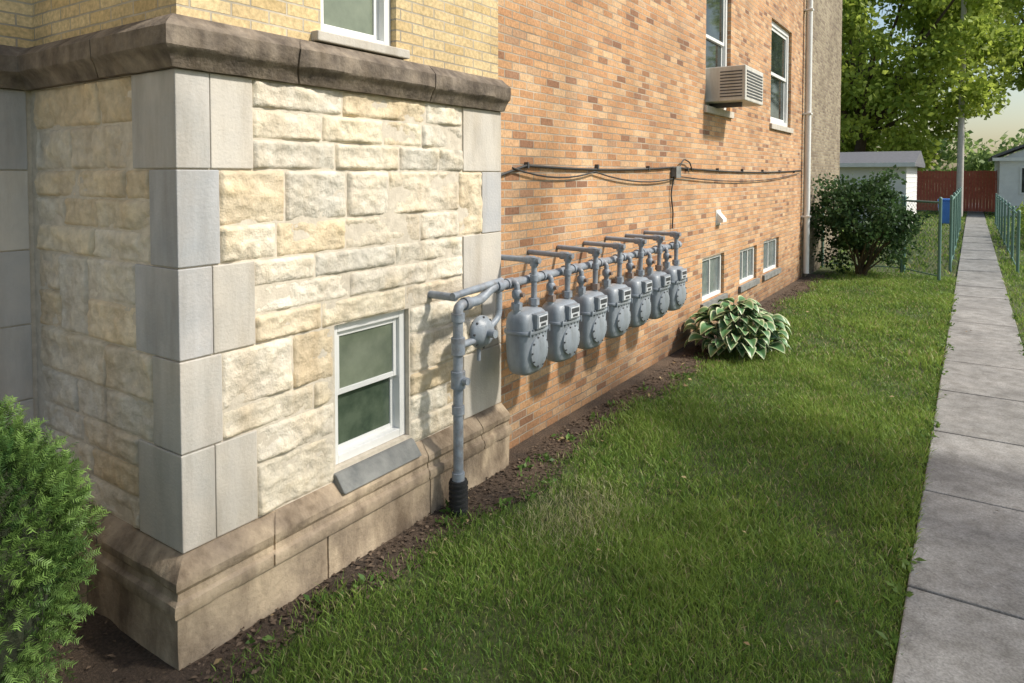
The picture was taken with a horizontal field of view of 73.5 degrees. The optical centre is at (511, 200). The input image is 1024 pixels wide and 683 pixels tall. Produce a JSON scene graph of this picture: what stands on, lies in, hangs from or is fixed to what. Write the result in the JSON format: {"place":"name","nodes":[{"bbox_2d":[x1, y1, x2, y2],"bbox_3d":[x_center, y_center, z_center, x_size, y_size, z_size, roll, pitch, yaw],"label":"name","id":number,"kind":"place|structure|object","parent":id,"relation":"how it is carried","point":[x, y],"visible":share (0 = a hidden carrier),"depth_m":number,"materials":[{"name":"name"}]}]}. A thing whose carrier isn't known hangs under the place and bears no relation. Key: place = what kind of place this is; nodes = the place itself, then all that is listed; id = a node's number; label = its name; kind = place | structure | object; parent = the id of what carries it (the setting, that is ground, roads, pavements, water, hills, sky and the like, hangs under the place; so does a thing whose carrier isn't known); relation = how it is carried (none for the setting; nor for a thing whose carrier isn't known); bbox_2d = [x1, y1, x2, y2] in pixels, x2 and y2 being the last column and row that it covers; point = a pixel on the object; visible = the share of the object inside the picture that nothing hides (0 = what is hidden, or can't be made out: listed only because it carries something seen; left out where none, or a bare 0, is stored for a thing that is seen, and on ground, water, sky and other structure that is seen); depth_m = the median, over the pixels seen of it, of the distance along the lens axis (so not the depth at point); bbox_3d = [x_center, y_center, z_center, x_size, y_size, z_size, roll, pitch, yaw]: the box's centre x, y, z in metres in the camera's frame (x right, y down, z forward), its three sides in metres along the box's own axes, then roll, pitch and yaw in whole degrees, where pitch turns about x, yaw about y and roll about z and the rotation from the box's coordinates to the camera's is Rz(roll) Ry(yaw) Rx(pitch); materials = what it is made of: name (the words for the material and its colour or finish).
{"place":"outdoors","nodes":[
{"label":"outdoors","id":0,"kind":"place"},
{"bbox_2d":[0,88,38,443],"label":"stones","id":1,"kind":"object","parent":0,"point":[31,249],"depth_m":3.56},
{"bbox_2d":[339,323,391,388],"bbox_3d":[-0.804,0.851,3.783,0.001,0.281,0.404,1,2,34],"label":"basement window upper glass","id":2,"kind":"object","parent":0,"point":[366,354],"visible":1,"depth_m":3.77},
{"bbox_2d":[337,311,398,331],"bbox_3d":[-0.805,0.659,3.777,0.059,0.046,0.462,1,2,34],"label":"basement window head","id":3,"kind":"object","parent":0,"point":[364,322],"visible":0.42,"depth_m":3.75},
{"bbox_2d":[392,318,396,375],"bbox_3d":[-0.683,0.845,3.962,0.018,0.339,0.029,1,2,34],"label":"basement window upper sash","id":4,"kind":"object","parent":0,"point":[394,348],"visible":0.78,"depth_m":3.95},
{"bbox_2d":[191,183,1023,682],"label":"ground","id":5,"kind":"structure","parent":0,"point":[820,637],"depth_m":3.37,"materials":[{"name":"plant"}]},
{"bbox_2d":[56,435,509,670],"bbox_3d":[-2.808,1.875,1.875,1.442,0.325,7.870,1,2,34],"label":"plinth base","id":6,"kind":"object","parent":5,"relation":"on","point":[185,641],"visible":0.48,"depth_m":3.15,"materials":[{"name":"stone"}]},
{"bbox_2d":[3,399,33,436],"bbox_3d":[-2.739,1.249,3.267,0.061,0.409,0.794,1,2,34],"label":"side ashlar","id":7,"kind":"object","parent":6,"relation":"on","point":[28,405],"visible":0.24,"depth_m":3.54,"materials":[{"name":"stone"}]},
{"bbox_2d":[0,324,32,403],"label":"side ashlar","id":8,"kind":"object","parent":7,"relation":"on","point":[16,371],"visible":0.8,"depth_m":3.50,"materials":[{"name":"stone"}]},
{"bbox_2d":[30,68,180,528],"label":"stone wall","id":9,"kind":"structure","parent":6,"relation":"on","point":[125,136],"depth_m":3.31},
{"bbox_2d":[138,439,215,553],"bbox_3d":[-1.464,1.259,2.993,0.342,0.409,0.152,1,2,34],"label":"corner quoin","id":10,"kind":"object","parent":6,"relation":"on","point":[177,502],"visible":0.86,"depth_m":2.91,"materials":[{"name":"stone"}]},
{"bbox_2d":[152,353,222,454],"bbox_3d":[-1.399,0.857,2.960,0.212,0.384,0.192,1,2,34],"label":"corner quoin","id":11,"kind":"object","parent":10,"relation":"on","point":[187,407],"visible":0.86,"depth_m":2.89,"materials":[{"name":"stone"}]},
{"bbox_2d":[135,264,212,360],"bbox_3d":[-1.464,0.469,2.966,0.342,0.379,0.152,1,2,34],"label":"corner quoin","id":12,"kind":"object","parent":11,"relation":"on","point":[174,316],"visible":0.86,"depth_m":2.88,"materials":[{"name":"stone"}]},
{"bbox_2d":[149,170,219,267],"bbox_3d":[-1.399,0.073,2.932,0.212,0.404,0.192,1,2,34],"label":"corner quoin","id":13,"kind":"object","parent":12,"relation":"on","point":[184,220],"visible":0.99,"depth_m":2.86,"materials":[{"name":"stone"}]},
{"bbox_2d":[131,68,209,168],"bbox_3d":[-1.464,-0.338,2.938,0.342,0.404,0.152,1,2,34],"label":"corner quoin","id":14,"kind":"object","parent":13,"relation":"on","point":[170,120],"visible":0.91,"depth_m":2.85,"materials":[{"name":"stone"}]},
{"bbox_2d":[209,73,252,168],"bbox_3d":[-1.246,-0.340,3.011,0.062,0.404,0.207,1,2,34],"label":"corner quoin side","id":15,"kind":"object","parent":13,"relation":"on","point":[231,121],"visible":0.76,"depth_m":2.99,"materials":[{"name":"stone"}]},
{"bbox_2d":[212,261,255,352],"bbox_3d":[-1.246,0.467,3.039,0.062,0.379,0.207,1,2,34],"label":"corner quoin side","id":16,"kind":"object","parent":11,"relation":"on","point":[233,297],"visible":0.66,"depth_m":3.02,"materials":[{"name":"stone"}]},
{"bbox_2d":[214,430,257,536],"bbox_3d":[-1.246,1.256,3.067,0.062,0.409,0.207,1,2,34],"label":"corner quoin side","id":17,"kind":"object","parent":6,"relation":"on","point":[236,498],"visible":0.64,"depth_m":3.04,"materials":[{"name":"stone"}]},
{"bbox_2d":[33,76,482,527],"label":"split stones","id":18,"kind":"object","parent":6,"relation":"on","point":[263,369],"visible":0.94,"depth_m":3.33,"materials":[{"name":"stone"}]},
{"bbox_2d":[44,403,511,620],"bbox_3d":[-2.799,1.611,1.860,1.463,0.209,7.870,1,2,34],"label":"plinth moulding","id":19,"kind":"object","parent":6,"relation":"on","point":[170,582],"visible":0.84,"depth_m":3.11,"materials":[{"name":"stone"}]},
{"bbox_2d":[176,68,499,547],"bbox_3d":[-0.783,0.617,3.825,0.140,2.500,2.304,1,2,34],"label":"joint","id":20,"kind":"object","parent":6,"relation":"on","point":[394,222],"visible":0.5,"depth_m":3.62,"materials":[{"name":"concrete"}]},
{"bbox_2d":[0,13,510,111],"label":"stone cornice","id":21,"kind":"structure","parent":20,"relation":"on","point":[168,41],"depth_m":3.18,"materials":[{"name":"stone"}]},
{"bbox_2d":[0,0,32,47],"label":"yellow brick side","id":22,"kind":"object","parent":21,"relation":"on","point":[15,23],"depth_m":3.48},
{"bbox_2d":[32,0,175,45],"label":"yellow brick front","id":23,"kind":"object","parent":21,"relation":"on","point":[54,20],"depth_m":3.23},
{"bbox_2d":[176,0,497,78],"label":"yellow brick wall","id":24,"kind":"structure","parent":21,"relation":"on","point":[459,35],"depth_m":4.03,"materials":[{"name":"brick"}]},
{"bbox_2d":[378,0,390,45],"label":"window jamb","id":25,"kind":"object","parent":24,"relation":"attached to","point":[384,33],"depth_m":3.86,"materials":[{"name":"white paint"}]},
{"bbox_2d":[311,30,409,59],"bbox_3d":[-0.824,-0.818,3.660,0.150,0.050,0.660,1,2,34],"label":"window sill","id":26,"kind":"structure","parent":21,"relation":"on","point":[328,38],"depth_m":3.57,"materials":[{"name":"stone"}]},
{"bbox_2d":[324,28,383,44],"bbox_3d":[-0.862,-0.858,3.684,0.059,0.053,0.430,1,2,34],"label":"window bottom","id":27,"kind":"structure","parent":26,"relation":"on","point":[352,36],"depth_m":3.65,"materials":[{"name":"white paint"}]},
{"bbox_2d":[324,24,373,38],"bbox_3d":[-0.882,-0.901,3.696,0.017,0.033,0.364,1,2,34],"label":"window lower sash","id":28,"kind":"object","parent":27,"relation":"on","point":[326,26],"depth_m":3.69,"materials":[{"name":"white paint"}]},
{"bbox_2d":[323,0,372,34],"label":"window lower glass","id":29,"kind":"object","parent":28,"relation":"on","point":[355,15],"visible":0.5,"depth_m":3.71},
{"bbox_2d":[373,0,377,39],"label":"window lower sash","id":30,"kind":"object","parent":27,"relation":"on","point":[375,18],"depth_m":3.85,"materials":[{"name":"white paint"}]},
{"bbox_2d":[338,427,398,463],"bbox_3d":[-0.805,1.353,3.801,0.059,0.046,0.462,1,2,34],"label":"basement window bottom","id":31,"kind":"structure","parent":20,"relation":"attached to","point":[360,447],"depth_m":3.78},
{"bbox_2d":[334,325,337,464],"bbox_3d":[-0.946,1.013,3.578,0.060,0.741,0.046,1,2,34],"label":"basement window jamb","id":32,"kind":"object","parent":31,"relation":"attached to","point":[336,397],"visible":0.11,"depth_m":3.57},
{"bbox_2d":[338,378,388,444],"bbox_3d":[-0.825,1.160,3.808,0.001,0.281,0.404,1,2,34],"label":"basement window lower glass","id":33,"kind":"object","parent":31,"relation":"attached to","point":[363,410],"visible":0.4,"depth_m":3.81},
{"bbox_2d":[338,423,389,450],"bbox_3d":[-0.825,1.315,3.813,0.017,0.029,0.404,1,2,34],"label":"basement window lower sash","id":34,"kind":"object","parent":31,"relation":"attached to","point":[362,437],"visible":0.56,"depth_m":3.80,"materials":[{"name":"white paint"}]},
{"bbox_2d":[339,371,392,394],"bbox_3d":[-0.804,1.006,3.788,0.017,0.029,0.404,1,2,34],"label":"basement window upper sash","id":35,"kind":"object","parent":31,"relation":"attached to","point":[364,383],"visible":0.8,"depth_m":3.77,"materials":[{"name":"white paint"}]},
{"bbox_2d":[339,319,392,335],"bbox_3d":[-0.804,0.696,3.778,0.017,0.029,0.404,1,2,34],"label":"basement window upper sash","id":36,"kind":"object","parent":31,"relation":"attached to","point":[365,327],"visible":0.76,"depth_m":3.76,"materials":[{"name":"white paint"}]},
{"bbox_2d":[389,376,393,427],"bbox_3d":[-0.704,1.154,3.987,0.018,0.339,0.029,1,2,34],"label":"basement window lower sash","id":37,"kind":"object","parent":31,"relation":"attached to","point":[391,400],"visible":0.8,"depth_m":3.98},
{"bbox_2d":[394,310,404,435],"bbox_3d":[-0.663,0.999,3.999,0.060,0.741,0.046,1,2,34],"label":"basement window jamb","id":38,"kind":"object","parent":31,"relation":"attached to","point":[399,400],"visible":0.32,"depth_m":3.98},
{"bbox_2d":[333,438,421,493],"bbox_3d":[-0.769,1.451,3.780,0.206,0.135,0.590,1,2,34],"label":"window sill stone","id":39,"kind":"object","parent":6,"relation":"on","point":[358,474],"visible":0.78,"depth_m":3.71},
{"bbox_2d":[463,343,500,418],"bbox_3d":[-0.216,1.203,4.599,0.061,0.409,0.419,1,2,34],"label":"end quoin","id":40,"kind":"object","parent":6,"relation":"on","point":[482,391],"visible":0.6,"depth_m":4.58,"materials":[{"name":"stone"}]},
{"bbox_2d":[481,293,500,348],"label":"end quoin","id":41,"kind":"object","parent":40,"relation":"on","point":[488,307],"visible":0.27,"depth_m":4.65,"materials":[{"name":"stone"}]},
{"bbox_2d":[462,232,500,291],"bbox_3d":[-0.216,0.413,4.571,0.061,0.379,0.419,1,2,34],"label":"end quoin","id":42,"kind":"object","parent":41,"relation":"on","point":[481,255],"visible":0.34,"depth_m":4.53,"materials":[{"name":"stone"}]},
{"bbox_2d":[481,172,500,232],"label":"end quoin","id":43,"kind":"object","parent":42,"relation":"on","point":[491,197],"visible":0.77,"depth_m":4.62,"materials":[{"name":"stone"}]},
{"bbox_2d":[462,107,500,170],"bbox_3d":[-0.216,-0.394,4.543,0.061,0.404,0.419,1,2,34],"label":"end quoin","id":44,"kind":"object","parent":43,"relation":"on","point":[481,139],"visible":0.73,"depth_m":4.51,"materials":[{"name":"stone"}]},
{"bbox_2d":[9,274,825,682],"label":"soil bed","id":45,"kind":"object","parent":5,"relation":"on","point":[105,650],"visible":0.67,"depth_m":3.50,"materials":[{"name":"soil"}]},
{"bbox_2d":[0,394,108,682],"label":"yew bush","id":46,"kind":"object","parent":45,"relation":"on","point":[36,550],"visible":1,"depth_m":2.46,"materials":[{"name":"plant"}]},
{"bbox_2d":[245,356,718,646],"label":"weeds","id":47,"kind":"object","parent":45,"relation":"on","point":[448,509],"visible":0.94,"depth_m":4.16,"materials":[{"name":"green plant"}]},
{"bbox_2d":[427,241,681,517],"bbox_3d":[0.635,1.160,5.570,0.330,1.412,3.698,1,2,34],"label":"gas pipe manifold","id":48,"kind":"object","parent":45,"relation":"on","point":[483,333],"visible":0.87,"depth_m":4.06,"materials":[{"name":"grey paint"}]},
{"bbox_2d":[501,254,549,375],"bbox_3d":[0.003,0.756,4.593,0.492,0.764,0.324,2,3,34],"label":"gas meter","id":49,"kind":"object","parent":48,"relation":"attached to","point":[525,331],"visible":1,"depth_m":4.43,"materials":[{"name":"grey paint"}]},
{"bbox_2d":[527,249,581,361],"bbox_3d":[0.254,0.755,4.964,0.492,0.764,0.324,3,3,38],"label":"gas meter","id":50,"kind":"object","parent":48,"relation":"attached to","point":[563,333],"visible":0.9,"depth_m":4.79,"materials":[{"name":"grey paint"}]},
{"bbox_2d":[557,245,608,349],"bbox_3d":[0.499,0.745,5.327,0.492,0.764,0.324,3,4,37],"label":"gas meter","id":51,"kind":"object","parent":48,"relation":"attached to","point":[594,308],"visible":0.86,"depth_m":5.16,"materials":[{"name":"grey paint"}]},
{"bbox_2d":[583,241,632,337],"bbox_3d":[0.746,0.734,5.696,0.492,0.764,0.324,3,3,39],"label":"gas meter","id":52,"kind":"object","parent":48,"relation":"attached to","point":[619,300],"visible":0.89,"depth_m":5.53,"materials":[{"name":"grey paint"}]},
{"bbox_2d":[605,236,652,327],"bbox_3d":[0.990,0.713,6.055,0.492,0.764,0.324,3,4,36],"label":"gas meter","id":53,"kind":"object","parent":48,"relation":"attached to","point":[639,285],"visible":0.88,"depth_m":5.89,"materials":[{"name":"grey paint"}]},
{"bbox_2d":[625,233,670,318],"bbox_3d":[1.234,0.707,6.422,0.492,0.764,0.324,3,3,36],"label":"gas meter","id":54,"kind":"object","parent":48,"relation":"attached to","point":[660,300],"visible":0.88,"depth_m":6.26,"materials":[{"name":"grey paint"}]},
{"bbox_2d":[644,230,687,310],"bbox_3d":[1.481,0.691,6.791,0.492,0.764,0.324,2,3,39],"label":"gas meter","id":55,"kind":"object","parent":48,"relation":"attached to","point":[679,279],"visible":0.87,"depth_m":6.63,"materials":[{"name":"grey paint"}]},
{"bbox_2d":[213,289,997,669],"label":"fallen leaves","id":56,"kind":"object","parent":5,"relation":"on","point":[599,549],"visible":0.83,"depth_m":3.96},
{"bbox_2d":[498,0,804,448],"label":"orange brick wall","id":57,"kind":"structure","parent":5,"relation":"on","point":[612,84],"depth_m":6.73,"materials":[{"name":"brick"}]},
{"bbox_2d":[501,159,801,228],"bbox_3d":[2.757,-0.124,9.039,0.056,0.779,10.322,1,2,34],"label":"wall cable","id":58,"kind":"object","parent":57,"relation":"attached to","point":[528,165],"depth_m":6.72,"materials":[{"name":"rubber"}]},
{"bbox_2d":[702,257,717,295],"bbox_3d":[2.568,0.998,8.971,0.001,0.460,0.810,1,2,34],"label":"basement window glass","id":59,"kind":"object","parent":57,"relation":"attached to","point":[713,274],"visible":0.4,"depth_m":9.06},
{"bbox_2d":[700,293,727,307],"bbox_3d":[2.601,1.324,8.960,0.140,0.088,1.030,1,2,34],"label":"window sill","id":60,"kind":"structure","parent":57,"relation":"attached to","point":[715,300],"depth_m":8.89,"materials":[{"name":"grey stone"}]},
{"bbox_2d":[704,105,733,118],"bbox_3d":[2.673,-1.148,8.982,0.140,0.088,1.170,1,2,34],"label":"window sill","id":61,"kind":"structure","parent":57,"relation":"attached to","point":[718,112],"depth_m":8.84,"materials":[{"name":"stone"}]},
{"bbox_2d":[722,0,727,109],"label":"side window jamb","id":62,"kind":"object","parent":57,"relation":"attached to","point":[724,55],"visible":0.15,"depth_m":9.35,"materials":[{"name":"white paint"}]},
{"bbox_2d":[723,0,724,46],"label":"side window upper sash","id":63,"kind":"object","parent":62,"relation":"attached to","point":[723,19],"visible":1,"depth_m":9.31,"materials":[{"name":"white paint"}]},
{"bbox_2d":[706,34,722,45],"bbox_3d":[2.632,-2.104,8.976,0.017,0.042,0.826,1,2,34],"label":"side window upper sash","id":64,"kind":"object","parent":63,"relation":"attached to","point":[714,40],"visible":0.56,"depth_m":9.00,"materials":[{"name":"white paint"}]},
{"bbox_2d":[706,0,722,42],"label":"side window upper glass","id":65,"kind":"object","parent":64,"relation":"attached to","point":[714,18],"visible":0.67,"depth_m":9.03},
{"bbox_2d":[705,65,762,107],"bbox_3d":[2.869,-1.424,8.837,0.516,0.490,0.856,1,2,34],"label":"window air conditioner","id":66,"kind":"object","parent":57,"relation":"attached to","point":[734,86],"depth_m":8.53,"materials":[{"name":"plastic"}]},
{"bbox_2d":[739,249,750,279],"bbox_3d":[3.502,0.969,10.361,0.001,0.420,0.840,1,2,34],"label":"basement window glass","id":67,"kind":"object","parent":57,"relation":"attached to","point":[744,264],"visible":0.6,"depth_m":10.44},
{"bbox_2d":[738,278,759,292],"bbox_3d":[3.535,1.276,10.350,0.140,0.088,1.060,1,2,34],"label":"window sill","id":68,"kind":"structure","parent":57,"relation":"attached to","point":[747,285],"depth_m":10.20,"materials":[{"name":"grey stone"}]},
{"bbox_2d":[763,240,773,268],"bbox_3d":[4.288,0.918,11.531,0.001,0.440,0.940,1,2,34],"label":"basement window glass","id":69,"kind":"object","parent":57,"relation":"attached to","point":[770,253],"visible":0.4,"depth_m":11.66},
{"bbox_2d":[762,267,780,280],"bbox_3d":[4.322,1.235,11.519,0.140,0.088,1.160,1,2,34],"label":"window sill","id":70,"kind":"structure","parent":57,"relation":"attached to","point":[768,275],"depth_m":11.37,"materials":[{"name":"grey stone"}]},
{"bbox_2d":[770,119,785,126],"bbox_3d":[4.598,-1.333,11.931,0.059,0.088,1.320,1,2,34],"label":"window frame","id":71,"kind":"structure","parent":57,"relation":"attached to","point":[777,122],"depth_m":11.89,"materials":[{"name":"white paint"}]},
{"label":"side window far lower sash","id":72,"kind":"object","parent":71,"relation":"on","visible":0},
{"bbox_2d":[770,76,782,119],"bbox_3d":[4.577,-1.778,11.930,0.001,0.694,1.212,1,2,34],"label":"window pane","id":73,"kind":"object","parent":72,"relation":"on","point":[777,98],"visible":0.6,"depth_m":12.04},
{"bbox_2d":[769,123,792,133],"bbox_3d":[4.639,-1.240,11.906,0.140,0.088,1.620,1,2,34],"label":"window sill","id":74,"kind":"structure","parent":57,"relation":"attached to","point":[780,128],"depth_m":11.70,"materials":[{"name":"stone"}]},
{"bbox_2d":[784,33,788,126],"bbox_3d":[4.991,-2.172,12.486,0.060,1.726,0.088,1,2,34],"label":"side window far jamb","id":75,"kind":"object","parent":57,"relation":"attached to","point":[786,93],"visible":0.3,"depth_m":12.46,"materials":[{"name":"white paint"}]},
{"bbox_2d":[785,38,786,81],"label":"side window far upper sash","id":76,"kind":"object","parent":75,"relation":"attached to","point":[785,58],"visible":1,"depth_m":12.39,"materials":[{"name":"white paint"}]},
{"bbox_2d":[771,72,784,81],"bbox_3d":[4.598,-2.152,11.902,0.017,0.054,1.212,1,2,34],"label":"side window far upper sash","id":77,"kind":"object","parent":76,"relation":"attached to","point":[777,76],"visible":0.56,"depth_m":11.96,"materials":[{"name":"white paint"}]},
{"bbox_2d":[771,31,784,77],"bbox_3d":[4.598,-2.526,11.889,0.001,0.694,1.212,1,2,34],"label":"side window far upper glass","id":78,"kind":"object","parent":77,"relation":"on","point":[777,54],"visible":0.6,"depth_m":11.94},
{"bbox_2d":[801,0,805,276],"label":"brick joint","id":79,"kind":"object","parent":57,"relation":"attached to","point":[803,140],"visible":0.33,"depth_m":13.51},
{"bbox_2d":[803,0,812,273],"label":"downspout","id":80,"kind":"object","parent":57,"relation":"attached to","point":[808,102],"visible":1,"depth_m":13.31,"materials":[{"name":"white paint"}]},
{"bbox_2d":[683,295,792,358],"bbox_3d":[2.571,1.415,7.837,1.213,0.625,1.253,1,2,34],"label":"hosta plant","id":81,"kind":"object","parent":5,"relation":"on","point":[726,314],"visible":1,"depth_m":7.61,"materials":[{"name":"green plant"}]},
{"bbox_2d":[802,0,806,276],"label":"wing ends","id":82,"kind":"object","parent":5,"relation":"on","point":[803,274],"visible":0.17,"depth_m":13.55,"materials":[{"name":"brown brick"}]},
{"bbox_2d":[804,0,841,276],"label":"brick wing","id":83,"kind":"structure","parent":5,"relation":"on","point":[826,83],"depth_m":15.10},
{"bbox_2d":[810,164,929,275],"bbox_3d":[6.989,0.420,13.740,2.371,2.282,2.138,1,2,34],"label":"leafy shrub","id":84,"kind":"object","parent":5,"relation":"on","point":[856,237],"visible":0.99,"depth_m":13.41,"materials":[{"name":"green plant"}]},
{"bbox_2d":[839,151,924,227],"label":"white garage","id":85,"kind":"structure","parent":5,"relation":"on","point":[862,164],"depth_m":27.04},
{"bbox_2d":[821,187,961,272],"bbox_3d":[11.634,0.494,20.103,2.428,1.610,13.772,1,2,34],"label":"chain link fence","id":86,"kind":"object","parent":5,"relation":"on","point":[955,215],"visible":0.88,"depth_m":15.77,"materials":[{"name":"metal"}]},
{"bbox_2d":[902,195,942,281],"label":"chain link gate","id":87,"kind":"structure","parent":5,"relation":"on","point":[939,237],"depth_m":13.19,"materials":[{"name":"metal"}]},
{"bbox_2d":[840,0,1023,171],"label":"maple tree","id":88,"kind":"object","parent":5,"relation":"on","point":[886,89],"visible":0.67,"depth_m":33.69,"materials":[{"name":"green plant"}]},
{"bbox_2d":[937,198,949,223],"bbox_3d":[17.706,0.481,27.907,0.660,1.090,0.680,1,2,34],"label":"recycling bin","id":89,"kind":"object","parent":5,"relation":"on","point":[945,210],"visible":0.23,"depth_m":27.68,"materials":[{"name":"blue plastic"}]},
{"bbox_2d":[877,128,1023,197],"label":"distant trees","id":90,"kind":"object","parent":5,"relation":"on","point":[975,161],"visible":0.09,"depth_m":64.24,"materials":[{"name":"green plant"}]},
{"bbox_2d":[916,170,996,211],"bbox_3d":[22.566,-0.592,40.309,10.500,2.270,0.080,1,2,34],"label":"red wooden fence","id":91,"kind":"object","parent":5,"relation":"on","point":[940,183],"visible":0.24,"depth_m":38.39,"materials":[{"name":"paint"}]},
{"bbox_2d":[956,0,966,216],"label":"utility pole","id":92,"kind":"object","parent":5,"relation":"on","point":[960,157],"visible":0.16,"depth_m":33.32,"materials":[{"name":"wood"}]},
{"bbox_2d":[909,0,1023,91],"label":"maple tree","id":93,"kind":"object","parent":5,"relation":"on","point":[1016,6],"visible":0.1,"depth_m":39.25,"materials":[{"name":"green plant"}]},
{"bbox_2d":[995,193,1020,271],"bbox_3d":[15.026,0.614,20.961,0.068,1.310,16.572,1,2,34],"label":"chain link fence","id":94,"kind":"object","parent":5,"relation":"on","point":[1000,202],"visible":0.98,"depth_m":18.00,"materials":[{"name":"metal"}]},
{"bbox_2d":[994,161,1023,216],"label":"walls","id":95,"kind":"structure","parent":5,"relation":"on","point":[1008,180],"depth_m":34.01,"materials":[{"name":"white"}]},
{"bbox_2d":[988,144,1023,161],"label":"roof","id":96,"kind":"structure","parent":95,"relation":"on","point":[1010,151],"depth_m":34.07,"materials":[{"name":"concrete"}]},
{"bbox_2d":[1010,201,1023,242],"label":"garden hedge","id":97,"kind":"object","parent":5,"relation":"on","point":[1020,208],"visible":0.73,"depth_m":20.80,"materials":[{"name":"green plant"}]},
{"bbox_2d":[842,0,1023,170],"label":"sky","id":98,"kind":"structure","parent":0,"point":[1011,120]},
{"bbox_2d":[892,203,1023,682],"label":"sidewalk","id":99,"kind":"structure","parent":0,"point":[963,618],"depth_m":4.09,"materials":[{"name":"concrete"}]},
{"bbox_2d":[868,293,1023,676],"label":"path edge weeds","id":100,"kind":"object","parent":99,"relation":"on","point":[910,567],"visible":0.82,"depth_m":4.17,"materials":[{"name":"green plant"}]},
{"bbox_3d":[-3.045,0.078,2.769,0.061,0.404,0.794,1,2,34],"label":"side ashlar stonework","id":101,"kind":"object","parent":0,"visible":0},
{"bbox_2d":[0,89,27,169],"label":"side ashlar","id":102,"kind":"object","parent":101,"relation":"on","point":[13,137],"visible":1,"depth_m":3.47,"materials":[{"name":"stone"}]},
{"bbox_3d":[2.632,-1.231,9.007,0.059,0.068,0.910,1,2,34],"label":"side window bottom","id":103,"kind":"object","parent":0,"visible":0},
{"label":"side window lower sash","id":104,"kind":"object","parent":103,"relation":"on","visible":0},
{"bbox_2d":[706,39,720,67],"bbox_3d":[2.611,-1.696,9.005,0.001,0.777,0.826,1,2,34],"label":"side window lower glass","id":105,"kind":"object","parent":104,"relation":"attached to","point":[713,54],"visible":0.2,"depth_m":9.05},
{"bbox_3d":[-3.115,1.269,2.707,0.061,0.409,0.544,1,2,34],"label":"side ashlar stonework","id":106,"kind":"object","parent":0,"visible":0},
{"bbox_3d":[-3.045,0.863,2.796,0.061,0.384,0.794,1,2,34],"label":"side ashlar stonework","id":107,"kind":"object","parent":106,"relation":"on","visible":0},
{"bbox_2d":[0,250,31,327],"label":"side ashlar","id":108,"kind":"object","parent":107,"relation":"on","point":[15,295],"visible":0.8,"depth_m":3.49,"materials":[{"name":"stone"}]},
{"bbox_2d":[0,171,29,250],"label":"side ashlar","id":109,"kind":"object","parent":108,"relation":"on","point":[14,217],"visible":1,"depth_m":3.48,"materials":[{"name":"stone"}]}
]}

